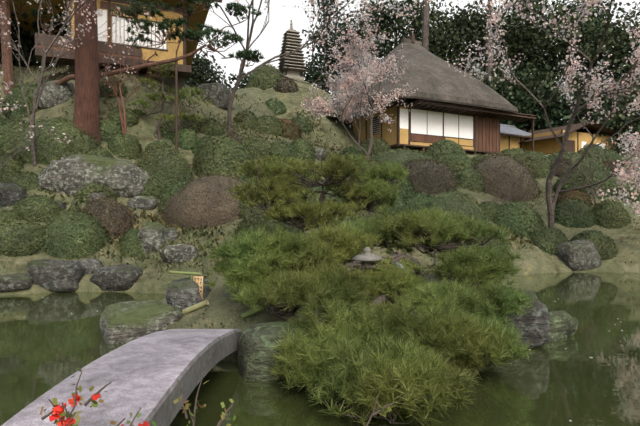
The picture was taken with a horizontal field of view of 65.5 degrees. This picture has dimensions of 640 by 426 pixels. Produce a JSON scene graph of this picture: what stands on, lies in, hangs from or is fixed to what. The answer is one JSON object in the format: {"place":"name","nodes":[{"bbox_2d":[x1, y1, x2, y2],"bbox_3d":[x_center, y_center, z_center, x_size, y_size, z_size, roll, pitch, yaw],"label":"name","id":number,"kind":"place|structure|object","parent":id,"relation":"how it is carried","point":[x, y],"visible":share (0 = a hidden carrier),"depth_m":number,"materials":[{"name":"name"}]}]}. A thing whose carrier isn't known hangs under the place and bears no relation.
{"place":"outdoors","nodes":[
{"label":"outdoors","id":0,"kind":"place"},
{"bbox_2d":[0,272,639,425],"bbox_3d":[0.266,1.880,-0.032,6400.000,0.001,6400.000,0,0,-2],"label":"pond water","id":1,"kind":"structure","parent":0,"point":[48,341],"depth_m":5.90,"materials":[{"name":"green liquid"}]},
{"bbox_2d":[0,65,639,361],"bbox_3d":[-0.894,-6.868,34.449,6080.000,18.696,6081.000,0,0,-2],"label":"grassy hillside","id":2,"kind":"structure","parent":0,"point":[541,263],"depth_m":16.48,"materials":[{"name":"green plant"}]},
{"bbox_2d":[0,60,72,169],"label":"flowering shrub","id":3,"kind":"object","parent":2,"relation":"on","point":[14,104],"visible":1,"depth_m":14.84,"materials":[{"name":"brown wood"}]},
{"bbox_2d":[0,0,151,166],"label":"bare tree","id":4,"kind":"object","parent":2,"relation":"on","point":[43,70],"visible":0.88,"depth_m":15.86,"materials":[{"name":"pink wood"}]},
{"bbox_2d":[72,0,100,144],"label":"tree trunk","id":5,"kind":"object","parent":2,"relation":"on","point":[86,106],"visible":0.75,"depth_m":17.06,"materials":[{"name":"brown plant"}]},
{"bbox_2d":[50,35,163,134],"bbox_3d":[-7.577,-4.542,18.524,3.794,4.978,4.317,0,0,-2],"label":"tree","id":6,"kind":"object","parent":2,"relation":"on","point":[120,113],"visible":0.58,"depth_m":18.25,"materials":[{"name":"brown"}]},
{"bbox_2d":[0,0,221,88],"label":"house","id":7,"kind":"structure","parent":2,"relation":"on","point":[168,52],"depth_m":21.50,"materials":[{"name":"paint"}]},
{"bbox_2d":[2,329,241,425],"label":"stone bridge","id":8,"kind":"structure","parent":2,"relation":"on","point":[145,373],"depth_m":3.73,"materials":[{"name":"stone"}]},
{"bbox_2d":[0,0,264,150],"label":"pine tree","id":9,"kind":"object","parent":2,"relation":"on","point":[7,59],"visible":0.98,"depth_m":18.45,"materials":[{"name":"green plant"}]},
{"bbox_2d":[169,271,202,300],"bbox_3d":[-2.199,1.313,8.216,0.588,0.715,0.074,0,0,9],"label":"bamboo sign post","id":10,"kind":"object","parent":2,"relation":"on","point":[198,280],"visible":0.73,"depth_m":8.16,"materials":[{"name":"beige"}]},
{"bbox_2d":[182,300,208,314],"bbox_3d":[-1.963,1.488,7.858,0.427,0.247,0.096,0,0,10],"label":"bamboo stopper","id":11,"kind":"object","parent":2,"relation":"on","point":[202,304],"visible":0.98,"depth_m":7.83,"materials":[{"name":"beige wood"}]},
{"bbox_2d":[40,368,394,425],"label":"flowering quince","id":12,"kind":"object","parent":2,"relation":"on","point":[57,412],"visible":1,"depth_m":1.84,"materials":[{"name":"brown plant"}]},
{"bbox_2d":[241,306,263,319],"bbox_3d":[-0.963,1.411,7.091,0.336,0.201,0.086,0,0,-17],"label":"bamboo stopper","id":13,"kind":"object","parent":2,"relation":"on","point":[247,314],"visible":0.62,"depth_m":7.05,"materials":[{"name":"green wood"}]},
{"bbox_2d":[278,19,306,79],"bbox_3d":[-2.180,-11.871,37.908,1.900,5.740,1.900,0,0,-22],"label":"stone pagoda","id":14,"kind":"object","parent":2,"relation":"on","point":[293,62],"visible":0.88,"depth_m":37.44,"materials":[{"name":"grey stone"}]},
{"bbox_2d":[0,80,601,292],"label":"hillside rocks","id":15,"kind":"structure","parent":2,"relation":"on","point":[72,175],"depth_m":14.98,"materials":[{"name":"grey stone"}]},
{"bbox_2d":[0,0,639,154],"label":"forest","id":16,"kind":"object","parent":2,"relation":"on","point":[438,37],"depth_m":42.02,"materials":[{"name":"green plant"}]},
{"bbox_2d":[0,63,639,259],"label":"clipped shrubs","id":17,"kind":"object","parent":2,"relation":"on","point":[443,153],"depth_m":17.28,"materials":[{"name":"green plant"}]},
{"bbox_2d":[0,65,639,328],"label":"ground plants","id":18,"kind":"object","parent":2,"relation":"on","point":[195,234],"visible":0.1,"depth_m":14.90,"materials":[{"name":"green plant"}]},
{"bbox_2d":[208,0,434,133],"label":"cherry tree","id":19,"kind":"object","parent":2,"relation":"on","point":[240,77],"visible":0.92,"depth_m":20.64,"materials":[{"name":"pink plant"}]},
{"bbox_2d":[99,276,577,380],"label":"shoreline rocks","id":20,"kind":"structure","parent":2,"relation":"on","point":[539,324],"depth_m":7.15,"materials":[{"name":"grey stone"}]},
{"bbox_2d":[301,10,417,159],"bbox_3d":[2.142,-5.106,23.155,3.761,6.717,6.547,0,0,27],"label":"cherry tree","id":21,"kind":"object","parent":2,"relation":"on","point":[344,88],"depth_m":22.00,"materials":[{"name":"pink plant"}]},
{"bbox_2d":[351,247,382,293],"bbox_3d":[0.710,0.883,7.488,0.480,0.742,0.473,0,0,-2],"label":"stone lantern","id":22,"kind":"object","parent":2,"relation":"on","point":[369,259],"visible":0.48,"depth_m":7.38,"materials":[{"name":"grey stone"}]},
{"bbox_2d":[202,151,537,425],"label":"pine tree","id":23,"kind":"object","parent":2,"relation":"on","point":[417,345],"visible":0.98,"depth_m":6.66,"materials":[{"name":"green plant"}]},
{"bbox_2d":[323,35,626,154],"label":"thatched house","id":24,"kind":"structure","parent":2,"relation":"on","point":[468,113],"depth_m":29.39,"materials":[{"name":"paint"}]},
{"bbox_2d":[479,170,531,203],"bbox_3d":[6.934,-0.661,18.740,1.757,2.143,2.332,0,0,-2],"label":"bare shrub","id":25,"kind":"object","parent":2,"relation":"on","point":[508,188],"visible":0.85,"depth_m":18.31,"materials":[{"name":"brown plant"}]},
{"bbox_2d":[445,0,639,226],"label":"cherry tree","id":26,"kind":"object","parent":2,"relation":"on","point":[622,175],"visible":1,"depth_m":14.97,"materials":[{"name":"pink plant"}]},
{"bbox_2d":[537,142,633,203],"bbox_3d":[10.952,-1.215,19.679,4.628,3.419,2.654,0,0,-35],"label":"flowering shrub","id":27,"kind":"object","parent":2,"relation":"on","point":[593,193],"visible":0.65,"depth_m":19.14,"materials":[{"name":"brown plant"}]},
{"bbox_2d":[39,0,639,119],"label":"sky","id":28,"kind":"structure","parent":0,"point":[269,42],"materials":[{"name":"white"}]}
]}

